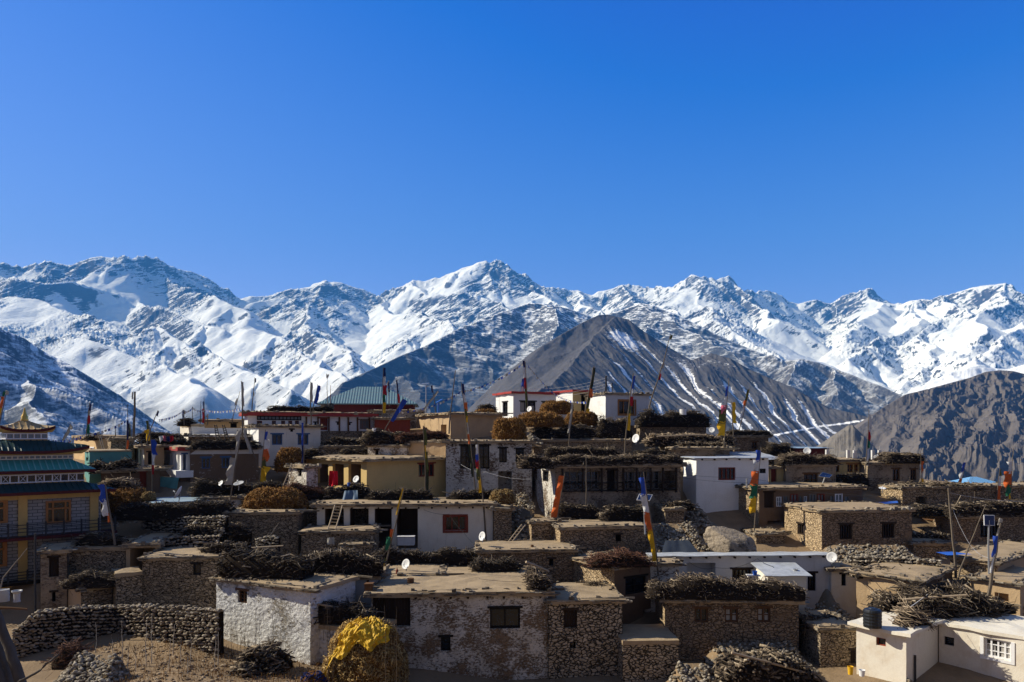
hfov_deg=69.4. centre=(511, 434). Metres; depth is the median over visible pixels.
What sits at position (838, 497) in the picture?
window
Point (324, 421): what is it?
door
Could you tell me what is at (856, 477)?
firewood pile
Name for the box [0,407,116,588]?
temple
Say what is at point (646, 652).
stone annex
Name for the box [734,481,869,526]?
gallery house
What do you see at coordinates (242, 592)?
window
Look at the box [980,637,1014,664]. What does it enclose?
window
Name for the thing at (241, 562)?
firewood pile
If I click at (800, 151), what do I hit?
sky
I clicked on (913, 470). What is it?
window
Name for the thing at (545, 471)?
window
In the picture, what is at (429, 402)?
prayer flag pole
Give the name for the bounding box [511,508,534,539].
stone heap
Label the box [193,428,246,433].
parapet wall
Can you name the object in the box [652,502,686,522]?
stone wall block
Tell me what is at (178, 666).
soil clods
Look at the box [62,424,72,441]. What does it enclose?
prayer flag pole
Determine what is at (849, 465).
window
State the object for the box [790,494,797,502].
window
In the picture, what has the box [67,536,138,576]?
stone house
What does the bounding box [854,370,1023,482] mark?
bare hill
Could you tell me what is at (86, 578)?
firewood pile
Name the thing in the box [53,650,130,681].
stone heap
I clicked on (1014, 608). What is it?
firewood pile
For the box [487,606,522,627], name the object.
window
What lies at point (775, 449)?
firewood pile
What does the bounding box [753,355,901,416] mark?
dark spur
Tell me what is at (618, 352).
brown hill
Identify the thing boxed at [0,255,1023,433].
snow mountains
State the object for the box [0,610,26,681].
leaning pole
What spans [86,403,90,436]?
prayer flag pole
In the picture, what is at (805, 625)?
firewood pile
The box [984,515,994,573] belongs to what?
solar panel
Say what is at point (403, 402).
prayer flag pole
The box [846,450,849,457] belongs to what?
concrete pillar
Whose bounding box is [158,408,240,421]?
prayer flag string
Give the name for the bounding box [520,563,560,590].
firewood pile
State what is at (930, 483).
firewood pile
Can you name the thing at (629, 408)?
prayer flag pole
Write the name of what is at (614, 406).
white grey house
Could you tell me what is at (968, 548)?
leaning stick
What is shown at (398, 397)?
prayer flag pole
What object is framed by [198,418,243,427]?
roof room
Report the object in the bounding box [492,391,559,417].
white house
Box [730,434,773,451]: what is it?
mud hut
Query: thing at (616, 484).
veranda house
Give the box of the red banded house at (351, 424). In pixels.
[239,410,384,441]
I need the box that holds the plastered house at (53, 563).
[33,540,87,613]
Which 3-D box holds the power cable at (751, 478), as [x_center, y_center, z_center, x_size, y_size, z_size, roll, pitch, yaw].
[16.975,2.742,51.104,22.728,1.882,1.332,0,0,23]
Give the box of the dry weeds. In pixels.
[80,639,319,681]
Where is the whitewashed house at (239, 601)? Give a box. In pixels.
[209,572,372,664]
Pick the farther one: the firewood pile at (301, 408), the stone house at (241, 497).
the firewood pile at (301, 408)
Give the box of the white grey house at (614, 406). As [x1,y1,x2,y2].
[584,391,651,429]
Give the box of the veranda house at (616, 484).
[532,462,687,521]
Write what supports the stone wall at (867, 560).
on the ground
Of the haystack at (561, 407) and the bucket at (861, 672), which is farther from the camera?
the haystack at (561, 407)
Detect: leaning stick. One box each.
[0,548,27,588]
[956,505,985,582]
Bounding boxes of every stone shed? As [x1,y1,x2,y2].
[64,582,111,608]
[111,566,142,605]
[283,463,322,487]
[489,503,522,540]
[524,516,570,539]
[741,527,792,543]
[799,607,855,667]
[907,538,957,557]
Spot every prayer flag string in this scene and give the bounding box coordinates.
[49,421,125,441]
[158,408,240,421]
[401,361,525,413]
[526,363,585,403]
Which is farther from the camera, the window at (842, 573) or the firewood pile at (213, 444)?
the firewood pile at (213, 444)
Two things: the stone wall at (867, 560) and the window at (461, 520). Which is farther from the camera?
the window at (461, 520)
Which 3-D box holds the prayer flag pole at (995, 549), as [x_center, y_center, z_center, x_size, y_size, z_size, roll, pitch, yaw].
[27.065,7.345,41.472,0.953,5.368,0.288,0,0,0]
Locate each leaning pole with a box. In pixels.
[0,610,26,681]
[0,642,13,681]
[18,654,58,681]
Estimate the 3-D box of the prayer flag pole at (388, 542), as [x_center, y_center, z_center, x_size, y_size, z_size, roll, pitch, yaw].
[-7.446,6.518,45.467,1.745,6.686,0.192,0,0,0]
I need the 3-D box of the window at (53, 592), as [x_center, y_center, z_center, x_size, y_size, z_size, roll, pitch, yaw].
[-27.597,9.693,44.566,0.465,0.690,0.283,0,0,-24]
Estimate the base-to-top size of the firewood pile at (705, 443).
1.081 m
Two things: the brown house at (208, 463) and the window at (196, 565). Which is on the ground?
the brown house at (208, 463)
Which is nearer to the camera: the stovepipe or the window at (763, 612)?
the window at (763, 612)
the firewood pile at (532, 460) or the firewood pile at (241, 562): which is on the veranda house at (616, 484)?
the firewood pile at (532, 460)
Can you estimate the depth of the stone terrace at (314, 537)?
49.78 m
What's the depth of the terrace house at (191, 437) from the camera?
68.09 m
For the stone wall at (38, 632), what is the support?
on the ground
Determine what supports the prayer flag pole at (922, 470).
on the ground
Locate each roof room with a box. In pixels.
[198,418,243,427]
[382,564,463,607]
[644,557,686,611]
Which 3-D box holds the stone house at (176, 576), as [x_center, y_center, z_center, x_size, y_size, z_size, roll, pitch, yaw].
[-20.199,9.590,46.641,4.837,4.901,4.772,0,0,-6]
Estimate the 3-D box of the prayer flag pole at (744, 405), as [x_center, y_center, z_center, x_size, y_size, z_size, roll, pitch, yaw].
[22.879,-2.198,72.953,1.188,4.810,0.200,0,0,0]
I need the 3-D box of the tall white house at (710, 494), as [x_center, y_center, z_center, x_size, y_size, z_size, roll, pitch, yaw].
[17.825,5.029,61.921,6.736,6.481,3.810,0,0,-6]
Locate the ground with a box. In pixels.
[0,427,1020,681]
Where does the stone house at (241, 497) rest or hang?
on the ground
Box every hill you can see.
[314,303,769,413]
[467,314,867,446]
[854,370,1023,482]
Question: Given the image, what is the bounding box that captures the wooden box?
[364,582,373,590]
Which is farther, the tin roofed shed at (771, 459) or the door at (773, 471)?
the tin roofed shed at (771, 459)
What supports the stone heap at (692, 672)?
on the ground
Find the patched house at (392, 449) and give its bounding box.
[366,443,410,455]
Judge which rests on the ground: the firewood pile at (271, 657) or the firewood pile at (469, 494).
the firewood pile at (271, 657)
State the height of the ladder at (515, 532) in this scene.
1.477 m
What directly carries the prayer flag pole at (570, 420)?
on the ground
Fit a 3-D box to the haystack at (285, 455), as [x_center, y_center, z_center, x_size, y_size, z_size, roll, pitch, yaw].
[-19.183,2.127,63.805,2.875,2.270,2.891,0,0,0]
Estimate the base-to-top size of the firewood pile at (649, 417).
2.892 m
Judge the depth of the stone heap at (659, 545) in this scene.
50.68 m
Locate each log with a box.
[0,607,27,609]
[252,545,283,548]
[317,603,335,607]
[525,561,548,571]
[657,434,704,436]
[731,651,806,673]
[903,594,966,600]
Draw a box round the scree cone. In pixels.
[816,425,876,458]
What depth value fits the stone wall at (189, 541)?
47.94 m
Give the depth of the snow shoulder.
3489.37 m
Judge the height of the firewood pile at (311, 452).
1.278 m
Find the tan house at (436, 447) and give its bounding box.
[408,439,450,456]
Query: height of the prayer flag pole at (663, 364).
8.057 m
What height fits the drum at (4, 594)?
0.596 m
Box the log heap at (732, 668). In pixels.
[709,642,823,681]
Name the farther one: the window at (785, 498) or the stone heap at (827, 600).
the window at (785, 498)
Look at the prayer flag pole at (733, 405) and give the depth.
70.46 m
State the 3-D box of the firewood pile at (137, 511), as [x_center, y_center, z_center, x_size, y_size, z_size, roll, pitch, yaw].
[-23.214,5.291,51.395,8.553,2.036,2.474,0,0,0]
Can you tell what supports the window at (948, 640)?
in the cream house at (992, 647)
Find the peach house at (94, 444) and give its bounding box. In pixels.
[71,434,125,460]
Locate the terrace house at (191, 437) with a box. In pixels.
[183,433,252,444]
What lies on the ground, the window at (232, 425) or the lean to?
the lean to
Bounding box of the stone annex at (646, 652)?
[618,623,678,681]
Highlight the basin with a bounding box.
[11,589,22,601]
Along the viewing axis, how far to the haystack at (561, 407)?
75.73 m
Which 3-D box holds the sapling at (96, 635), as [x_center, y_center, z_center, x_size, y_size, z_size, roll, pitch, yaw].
[-20.371,10.079,36.420,0.392,2.809,0.343,0,0,0]
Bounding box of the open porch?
[120,531,177,566]
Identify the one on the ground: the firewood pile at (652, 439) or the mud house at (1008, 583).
the mud house at (1008, 583)
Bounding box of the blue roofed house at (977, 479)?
[952,477,995,482]
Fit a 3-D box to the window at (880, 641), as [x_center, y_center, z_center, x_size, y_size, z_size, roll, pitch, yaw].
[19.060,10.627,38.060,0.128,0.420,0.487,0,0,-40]
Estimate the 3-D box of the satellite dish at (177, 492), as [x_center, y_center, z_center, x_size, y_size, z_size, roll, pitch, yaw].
[-23.611,4.167,52.191,0.593,1.125,0.976,0,0,0]
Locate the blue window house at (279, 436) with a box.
[240,423,326,466]
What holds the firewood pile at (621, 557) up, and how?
on the stone house at (629, 582)
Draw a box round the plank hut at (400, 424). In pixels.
[370,416,416,432]
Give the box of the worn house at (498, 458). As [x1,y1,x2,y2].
[441,438,542,500]
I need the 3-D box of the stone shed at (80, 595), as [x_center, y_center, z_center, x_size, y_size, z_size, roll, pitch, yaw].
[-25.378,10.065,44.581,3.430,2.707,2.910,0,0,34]
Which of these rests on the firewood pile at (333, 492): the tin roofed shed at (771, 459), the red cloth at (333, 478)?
the red cloth at (333, 478)
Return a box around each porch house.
[306,454,445,496]
[310,497,502,551]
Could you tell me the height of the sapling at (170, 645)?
2.425 m
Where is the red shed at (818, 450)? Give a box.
[793,447,827,456]
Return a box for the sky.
[0,0,1023,303]
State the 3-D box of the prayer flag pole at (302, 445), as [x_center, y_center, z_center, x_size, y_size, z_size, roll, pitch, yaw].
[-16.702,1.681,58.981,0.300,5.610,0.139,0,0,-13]
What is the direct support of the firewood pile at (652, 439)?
on the mud house at (698, 450)
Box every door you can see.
[138,471,147,486]
[319,417,327,429]
[771,469,775,481]
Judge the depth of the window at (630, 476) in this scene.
59.03 m
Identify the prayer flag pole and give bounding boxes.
[0,390,8,421]
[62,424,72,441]
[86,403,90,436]
[98,482,115,544]
[125,420,128,449]
[128,423,131,436]
[132,392,135,442]
[144,421,150,442]
[146,411,158,443]
[150,437,157,490]
[202,401,204,423]
[224,428,242,499]
[232,392,239,422]
[241,381,243,437]
[243,427,257,467]
[251,377,255,410]
[259,430,270,481]
[301,423,304,463]
[310,382,312,424]
[312,384,320,412]
[382,368,386,417]
[383,486,404,565]
[384,397,406,430]
[387,381,389,405]
[396,380,399,402]
[414,389,438,425]
[423,429,428,493]
[448,370,455,433]
[461,383,468,438]
[467,421,475,489]
[475,442,486,539]
[523,361,527,411]
[551,473,564,517]
[567,404,573,445]
[585,366,595,412]
[586,459,586,504]
[624,373,635,452]
[639,472,658,575]
[648,334,672,408]
[717,381,728,454]
[731,401,736,436]
[739,388,749,429]
[749,450,760,531]
[865,414,872,473]
[921,461,923,482]
[958,462,965,482]
[987,518,1002,598]
[996,469,1001,499]
[1003,448,1013,498]
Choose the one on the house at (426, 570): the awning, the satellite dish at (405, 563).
the satellite dish at (405, 563)
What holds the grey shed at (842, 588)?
on the ground
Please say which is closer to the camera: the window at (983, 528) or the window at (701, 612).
the window at (701, 612)
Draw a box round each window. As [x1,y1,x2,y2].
[0,433,47,438]
[0,454,73,459]
[0,473,84,483]
[0,500,7,522]
[0,542,6,566]
[46,500,70,523]
[49,590,57,600]
[146,451,150,463]
[181,453,187,469]
[190,562,202,574]
[200,456,211,468]
[220,456,230,467]
[229,422,237,427]
[235,587,248,602]
[257,416,300,419]
[270,433,283,444]
[296,433,309,444]
[358,419,368,428]
[417,462,435,476]
[438,635,452,650]
[443,514,467,532]
[459,444,490,468]
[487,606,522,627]
[498,447,508,461]
[502,401,507,415]
[514,447,525,461]
[519,400,536,411]
[542,469,548,481]
[547,557,555,565]
[564,471,597,489]
[580,394,585,410]
[614,533,622,540]
[618,399,635,415]
[624,573,648,594]
[625,471,658,489]
[692,606,710,621]
[718,467,734,479]
[722,606,740,621]
[730,567,753,580]
[750,441,758,448]
[755,606,772,621]
[776,497,781,506]
[783,496,787,506]
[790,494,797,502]
[796,521,804,534]
[802,472,819,481]
[807,571,817,590]
[809,494,815,501]
[817,494,824,501]
[835,494,842,501]
[838,523,854,538]
[839,572,847,585]
[846,463,852,471]
[853,463,858,471]
[877,637,885,645]
[880,522,896,537]
[891,468,901,480]
[909,468,917,479]
[945,636,953,645]
[979,521,998,536]
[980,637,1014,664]
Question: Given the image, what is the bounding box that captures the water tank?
[863,607,881,628]
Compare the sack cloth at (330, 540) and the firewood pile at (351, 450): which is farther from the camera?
the firewood pile at (351, 450)
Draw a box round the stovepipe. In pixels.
[605,376,606,391]
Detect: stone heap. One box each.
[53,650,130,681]
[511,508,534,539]
[513,492,535,512]
[513,528,528,540]
[527,433,542,446]
[643,539,686,553]
[648,521,709,551]
[666,661,714,681]
[684,506,716,533]
[703,640,819,673]
[815,589,854,620]
[821,544,917,562]
[943,578,1023,613]
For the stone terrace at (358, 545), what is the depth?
48.90 m
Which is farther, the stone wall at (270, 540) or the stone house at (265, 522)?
the stone house at (265, 522)
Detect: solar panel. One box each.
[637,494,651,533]
[819,472,831,482]
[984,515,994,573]
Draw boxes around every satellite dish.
[173,486,181,501]
[233,480,243,489]
[402,559,408,570]
[479,531,484,541]
[632,434,638,442]
[803,447,810,453]
[826,552,836,563]
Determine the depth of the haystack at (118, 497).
53.54 m
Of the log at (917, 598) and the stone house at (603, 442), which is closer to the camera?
the log at (917, 598)
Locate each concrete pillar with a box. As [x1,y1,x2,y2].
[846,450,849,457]
[853,450,856,457]
[871,450,874,458]
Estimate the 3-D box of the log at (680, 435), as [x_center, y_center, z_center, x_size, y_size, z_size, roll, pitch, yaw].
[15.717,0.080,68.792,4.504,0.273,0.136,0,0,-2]
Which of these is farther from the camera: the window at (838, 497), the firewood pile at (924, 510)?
the window at (838, 497)
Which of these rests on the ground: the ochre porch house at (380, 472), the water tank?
the ochre porch house at (380, 472)
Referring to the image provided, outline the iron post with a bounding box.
[34,533,36,613]
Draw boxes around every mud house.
[95,469,136,480]
[120,465,173,492]
[413,411,512,438]
[474,539,584,582]
[658,445,739,458]
[774,463,843,481]
[844,562,960,618]
[931,513,1023,541]
[940,539,1023,578]
[960,565,1023,615]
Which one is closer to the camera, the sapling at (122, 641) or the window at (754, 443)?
the sapling at (122, 641)
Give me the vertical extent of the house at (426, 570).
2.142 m
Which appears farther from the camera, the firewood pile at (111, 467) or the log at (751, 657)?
the firewood pile at (111, 467)
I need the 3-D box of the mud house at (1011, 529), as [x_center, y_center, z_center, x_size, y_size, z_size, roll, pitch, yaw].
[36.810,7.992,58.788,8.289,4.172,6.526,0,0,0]
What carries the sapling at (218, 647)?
on the ground
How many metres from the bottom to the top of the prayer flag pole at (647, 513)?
6.395 m
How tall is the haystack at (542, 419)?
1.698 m
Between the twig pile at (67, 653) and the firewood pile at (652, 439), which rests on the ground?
the twig pile at (67, 653)
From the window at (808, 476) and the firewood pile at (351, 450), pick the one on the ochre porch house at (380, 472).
the firewood pile at (351, 450)
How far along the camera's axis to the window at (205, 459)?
61.59 m
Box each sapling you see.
[94,614,100,651]
[117,618,126,660]
[143,614,150,665]
[148,614,155,663]
[166,636,171,667]
[172,623,176,654]
[189,630,194,664]
[216,628,220,665]
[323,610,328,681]
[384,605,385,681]
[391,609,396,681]
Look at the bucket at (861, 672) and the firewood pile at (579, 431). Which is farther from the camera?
the firewood pile at (579, 431)
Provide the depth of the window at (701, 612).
42.01 m
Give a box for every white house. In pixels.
[200,494,242,506]
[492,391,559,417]
[554,390,588,417]
[646,551,830,607]
[681,456,770,512]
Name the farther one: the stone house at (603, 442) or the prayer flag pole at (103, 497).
the stone house at (603, 442)
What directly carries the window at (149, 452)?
in the post house at (142, 454)
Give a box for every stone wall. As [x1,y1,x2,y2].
[11,603,223,657]
[141,515,228,540]
[153,534,222,548]
[255,535,279,552]
[851,555,942,566]
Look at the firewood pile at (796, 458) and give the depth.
62.96 m
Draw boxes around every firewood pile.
[56,567,119,593]
[71,528,132,545]
[81,433,104,440]
[87,455,141,473]
[89,473,146,493]
[98,464,127,469]
[111,498,239,526]
[135,425,183,438]
[135,436,191,445]
[174,416,197,425]
[178,517,253,537]
[186,472,298,496]
[190,434,260,450]
[195,540,253,553]
[213,545,315,583]
[224,660,270,677]
[230,638,296,675]
[266,404,335,411]
[287,478,328,499]
[294,593,380,624]
[301,446,327,459]
[302,546,388,577]
[320,436,362,444]
[320,482,369,499]
[322,449,367,454]
[340,447,367,454]
[359,428,404,445]
[362,486,439,500]
[366,545,477,566]
[395,427,452,442]
[442,488,495,499]
[467,550,525,572]
[474,403,497,410]
[515,452,558,468]
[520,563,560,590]
[530,422,600,438]
[542,441,621,458]
[549,449,686,470]
[549,501,599,519]
[578,544,657,572]
[583,579,607,585]
[594,415,632,438]
[595,500,652,521]
[630,447,677,455]
[633,405,711,430]
[640,430,740,446]
[644,570,810,601]
[658,499,698,510]
[674,438,730,446]
[726,428,773,435]
[761,441,796,456]
[774,446,841,467]
[799,609,842,636]
[836,471,872,486]
[844,563,909,580]
[860,585,901,616]
[872,451,926,464]
[883,577,1009,626]
[885,592,939,631]
[892,478,990,492]
[904,502,943,516]
[912,527,950,539]
[937,493,1023,519]
[986,593,1021,613]
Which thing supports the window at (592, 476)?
in the veranda house at (616, 484)
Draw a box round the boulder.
[703,526,756,552]
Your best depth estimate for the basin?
37.09 m
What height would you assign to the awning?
1.007 m
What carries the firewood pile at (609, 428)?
on the stone house at (603, 442)
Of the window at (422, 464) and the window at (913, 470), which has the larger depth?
the window at (913, 470)
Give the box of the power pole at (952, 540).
[947,488,956,577]
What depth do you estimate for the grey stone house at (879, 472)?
66.11 m
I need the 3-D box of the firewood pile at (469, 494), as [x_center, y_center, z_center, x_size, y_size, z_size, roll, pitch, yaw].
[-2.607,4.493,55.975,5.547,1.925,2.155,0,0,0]
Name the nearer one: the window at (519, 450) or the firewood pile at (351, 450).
the window at (519, 450)
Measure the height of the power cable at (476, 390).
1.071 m
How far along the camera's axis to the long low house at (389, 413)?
81.19 m
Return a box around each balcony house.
[164,445,192,481]
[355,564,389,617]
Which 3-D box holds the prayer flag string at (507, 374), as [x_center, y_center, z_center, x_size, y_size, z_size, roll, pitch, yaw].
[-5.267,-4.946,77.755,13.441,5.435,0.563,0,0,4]
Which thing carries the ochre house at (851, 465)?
on the ground
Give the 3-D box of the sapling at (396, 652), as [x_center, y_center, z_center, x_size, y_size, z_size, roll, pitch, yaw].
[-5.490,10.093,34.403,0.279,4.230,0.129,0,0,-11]
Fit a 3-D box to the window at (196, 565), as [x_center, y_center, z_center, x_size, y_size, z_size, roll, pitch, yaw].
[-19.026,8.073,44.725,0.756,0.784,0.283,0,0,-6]
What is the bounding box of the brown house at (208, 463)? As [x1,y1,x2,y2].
[185,445,262,481]
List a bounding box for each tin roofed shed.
[146,496,209,504]
[714,451,774,479]
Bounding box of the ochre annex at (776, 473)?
[769,465,784,481]
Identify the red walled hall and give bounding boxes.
[317,387,418,412]
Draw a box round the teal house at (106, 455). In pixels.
[85,449,131,483]
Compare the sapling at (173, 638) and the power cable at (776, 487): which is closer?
the sapling at (173, 638)
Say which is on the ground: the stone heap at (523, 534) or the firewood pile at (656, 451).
the stone heap at (523, 534)
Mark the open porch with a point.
(140, 545)
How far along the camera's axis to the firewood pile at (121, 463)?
57.14 m
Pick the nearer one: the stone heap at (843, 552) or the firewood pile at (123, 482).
the stone heap at (843, 552)
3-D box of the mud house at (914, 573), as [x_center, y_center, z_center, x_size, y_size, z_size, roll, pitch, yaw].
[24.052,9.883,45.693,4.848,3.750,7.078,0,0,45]
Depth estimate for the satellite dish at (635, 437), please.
64.01 m
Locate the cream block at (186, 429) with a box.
[180,423,204,439]
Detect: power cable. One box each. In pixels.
[333,388,601,400]
[338,381,604,393]
[339,378,604,390]
[596,460,919,496]
[597,459,880,491]
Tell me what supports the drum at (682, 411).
on the firewood pile at (649, 417)
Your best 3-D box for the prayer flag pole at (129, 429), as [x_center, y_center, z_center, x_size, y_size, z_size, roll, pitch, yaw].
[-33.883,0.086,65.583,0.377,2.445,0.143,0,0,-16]
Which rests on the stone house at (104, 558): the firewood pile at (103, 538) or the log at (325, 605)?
the firewood pile at (103, 538)
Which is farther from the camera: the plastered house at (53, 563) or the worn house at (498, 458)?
the worn house at (498, 458)
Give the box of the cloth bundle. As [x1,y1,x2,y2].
[300,670,329,681]
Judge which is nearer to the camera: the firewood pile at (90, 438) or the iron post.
the iron post
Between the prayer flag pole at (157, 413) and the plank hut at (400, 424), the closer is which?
the prayer flag pole at (157, 413)
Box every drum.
[0,588,9,601]
[680,409,685,414]
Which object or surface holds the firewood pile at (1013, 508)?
on the mud house at (1011, 529)
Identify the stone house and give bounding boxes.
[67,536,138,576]
[105,436,140,459]
[137,543,233,608]
[222,504,319,554]
[237,494,246,504]
[307,499,368,525]
[319,444,367,453]
[532,438,637,454]
[543,580,634,678]
[550,518,658,554]
[568,548,664,623]
[631,425,711,439]
[655,599,809,660]
[780,500,915,551]
[859,460,928,490]
[876,481,1023,504]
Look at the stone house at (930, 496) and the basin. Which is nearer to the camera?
the basin
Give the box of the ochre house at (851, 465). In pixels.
[834,457,877,474]
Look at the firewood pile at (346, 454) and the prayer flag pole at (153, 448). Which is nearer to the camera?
the prayer flag pole at (153, 448)
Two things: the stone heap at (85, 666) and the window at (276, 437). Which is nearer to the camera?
the stone heap at (85, 666)
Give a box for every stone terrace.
[297,523,390,558]
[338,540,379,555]
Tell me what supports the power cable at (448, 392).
attached to the prayer flag pole
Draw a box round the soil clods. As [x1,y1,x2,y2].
[90,643,320,681]
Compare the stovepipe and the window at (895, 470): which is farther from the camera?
the stovepipe
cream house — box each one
[847,611,946,681]
[938,614,1023,681]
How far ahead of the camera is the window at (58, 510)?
48.51 m
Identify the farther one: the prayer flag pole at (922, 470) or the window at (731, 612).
the prayer flag pole at (922, 470)
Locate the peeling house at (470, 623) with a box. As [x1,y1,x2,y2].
[363,564,563,679]
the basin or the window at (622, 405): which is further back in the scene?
the window at (622, 405)
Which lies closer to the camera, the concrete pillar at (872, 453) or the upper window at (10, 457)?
the upper window at (10, 457)
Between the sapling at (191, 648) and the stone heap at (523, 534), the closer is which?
the sapling at (191, 648)
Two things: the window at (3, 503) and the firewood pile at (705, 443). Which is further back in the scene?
the firewood pile at (705, 443)
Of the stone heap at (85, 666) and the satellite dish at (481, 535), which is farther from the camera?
the satellite dish at (481, 535)
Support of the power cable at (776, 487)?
attached to the power pole at (952, 540)
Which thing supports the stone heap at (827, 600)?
on the ground
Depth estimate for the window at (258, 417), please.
74.30 m
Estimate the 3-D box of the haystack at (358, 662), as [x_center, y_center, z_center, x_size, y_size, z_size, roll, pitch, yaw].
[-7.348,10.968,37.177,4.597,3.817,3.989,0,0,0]
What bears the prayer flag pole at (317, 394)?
on the red banded house at (351, 424)
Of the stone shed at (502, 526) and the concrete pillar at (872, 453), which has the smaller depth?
the stone shed at (502, 526)
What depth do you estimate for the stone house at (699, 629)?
41.83 m
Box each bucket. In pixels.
[847,665,853,674]
[858,669,865,676]
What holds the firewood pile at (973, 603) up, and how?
on the cream house at (992, 647)
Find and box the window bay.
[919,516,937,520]
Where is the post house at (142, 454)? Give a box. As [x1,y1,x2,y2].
[131,443,176,465]
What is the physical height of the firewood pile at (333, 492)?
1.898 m
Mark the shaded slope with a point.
(42, 387)
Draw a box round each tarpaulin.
[324,616,391,676]
[342,490,357,499]
[662,540,697,551]
[937,552,965,554]
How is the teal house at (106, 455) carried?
on the ground
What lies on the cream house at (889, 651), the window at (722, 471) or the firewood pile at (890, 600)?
the firewood pile at (890, 600)
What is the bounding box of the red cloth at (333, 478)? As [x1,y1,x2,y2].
[329,471,337,486]
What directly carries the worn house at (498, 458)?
on the ground
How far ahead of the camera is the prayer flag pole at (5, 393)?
46.97 m
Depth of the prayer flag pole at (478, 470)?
53.36 m
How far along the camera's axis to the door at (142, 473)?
58.10 m
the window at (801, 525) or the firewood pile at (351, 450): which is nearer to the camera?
the window at (801, 525)
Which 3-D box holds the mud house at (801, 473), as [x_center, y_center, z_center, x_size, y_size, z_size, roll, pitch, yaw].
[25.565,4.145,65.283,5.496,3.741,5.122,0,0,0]
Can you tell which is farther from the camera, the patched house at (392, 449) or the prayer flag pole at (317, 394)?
the prayer flag pole at (317, 394)
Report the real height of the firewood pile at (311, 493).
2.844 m
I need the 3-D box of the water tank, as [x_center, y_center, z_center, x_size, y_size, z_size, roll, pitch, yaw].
[18.422,9.328,37.800,0.883,0.970,0.883,0,0,0]
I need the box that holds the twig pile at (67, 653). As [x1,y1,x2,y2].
[39,636,94,671]
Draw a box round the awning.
[160,476,178,488]
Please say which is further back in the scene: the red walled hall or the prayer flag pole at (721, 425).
the red walled hall
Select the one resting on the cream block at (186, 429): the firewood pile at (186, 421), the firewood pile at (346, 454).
the firewood pile at (186, 421)
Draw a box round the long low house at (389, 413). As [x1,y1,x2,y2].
[367,409,424,427]
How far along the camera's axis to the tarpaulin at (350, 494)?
55.04 m
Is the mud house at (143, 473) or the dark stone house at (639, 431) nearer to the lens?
the mud house at (143, 473)
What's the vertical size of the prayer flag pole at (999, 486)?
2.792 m
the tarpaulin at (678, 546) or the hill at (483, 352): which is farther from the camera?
the hill at (483, 352)
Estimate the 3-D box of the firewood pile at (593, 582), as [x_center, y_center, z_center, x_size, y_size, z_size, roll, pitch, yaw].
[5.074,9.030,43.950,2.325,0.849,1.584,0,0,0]
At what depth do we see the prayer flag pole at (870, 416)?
65.97 m
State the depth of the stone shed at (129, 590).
43.75 m
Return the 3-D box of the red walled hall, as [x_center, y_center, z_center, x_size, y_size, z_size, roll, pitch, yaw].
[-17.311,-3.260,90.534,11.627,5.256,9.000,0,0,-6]
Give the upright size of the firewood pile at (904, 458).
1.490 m
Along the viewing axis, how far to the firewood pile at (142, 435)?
68.52 m
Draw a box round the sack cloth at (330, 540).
[327,537,334,544]
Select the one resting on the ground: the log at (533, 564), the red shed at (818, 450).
the red shed at (818, 450)
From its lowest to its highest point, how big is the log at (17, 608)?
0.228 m
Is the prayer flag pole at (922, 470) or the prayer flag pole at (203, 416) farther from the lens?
the prayer flag pole at (203, 416)
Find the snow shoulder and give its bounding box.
[901,365,1023,396]
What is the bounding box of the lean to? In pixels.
[751,562,812,609]
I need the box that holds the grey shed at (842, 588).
[824,561,863,617]
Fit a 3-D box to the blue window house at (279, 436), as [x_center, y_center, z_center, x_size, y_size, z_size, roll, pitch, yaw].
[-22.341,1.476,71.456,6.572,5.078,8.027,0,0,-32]
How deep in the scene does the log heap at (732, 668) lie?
37.70 m
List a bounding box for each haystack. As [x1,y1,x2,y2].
[101,486,149,512]
[140,491,156,501]
[241,485,309,509]
[274,447,306,471]
[321,617,409,681]
[475,408,496,412]
[489,488,515,503]
[490,416,527,439]
[518,410,565,427]
[539,400,573,414]
[564,410,597,425]
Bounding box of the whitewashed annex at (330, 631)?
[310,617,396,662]
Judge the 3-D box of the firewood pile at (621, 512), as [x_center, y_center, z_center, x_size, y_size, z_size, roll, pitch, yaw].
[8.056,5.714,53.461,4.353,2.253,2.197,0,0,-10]
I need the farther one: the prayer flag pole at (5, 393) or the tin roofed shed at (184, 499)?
the tin roofed shed at (184, 499)
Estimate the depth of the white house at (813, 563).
47.64 m
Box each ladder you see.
[214,425,220,439]
[222,425,229,440]
[283,464,294,485]
[327,505,342,528]
[508,524,524,540]
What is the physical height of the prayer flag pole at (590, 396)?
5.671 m
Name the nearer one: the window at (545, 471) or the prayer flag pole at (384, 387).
the window at (545, 471)
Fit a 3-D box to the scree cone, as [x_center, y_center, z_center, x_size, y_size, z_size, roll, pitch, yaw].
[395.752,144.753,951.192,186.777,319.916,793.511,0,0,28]
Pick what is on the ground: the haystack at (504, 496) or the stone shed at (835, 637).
the stone shed at (835, 637)
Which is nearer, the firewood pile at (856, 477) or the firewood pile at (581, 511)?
the firewood pile at (581, 511)
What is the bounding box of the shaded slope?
[0,329,173,442]

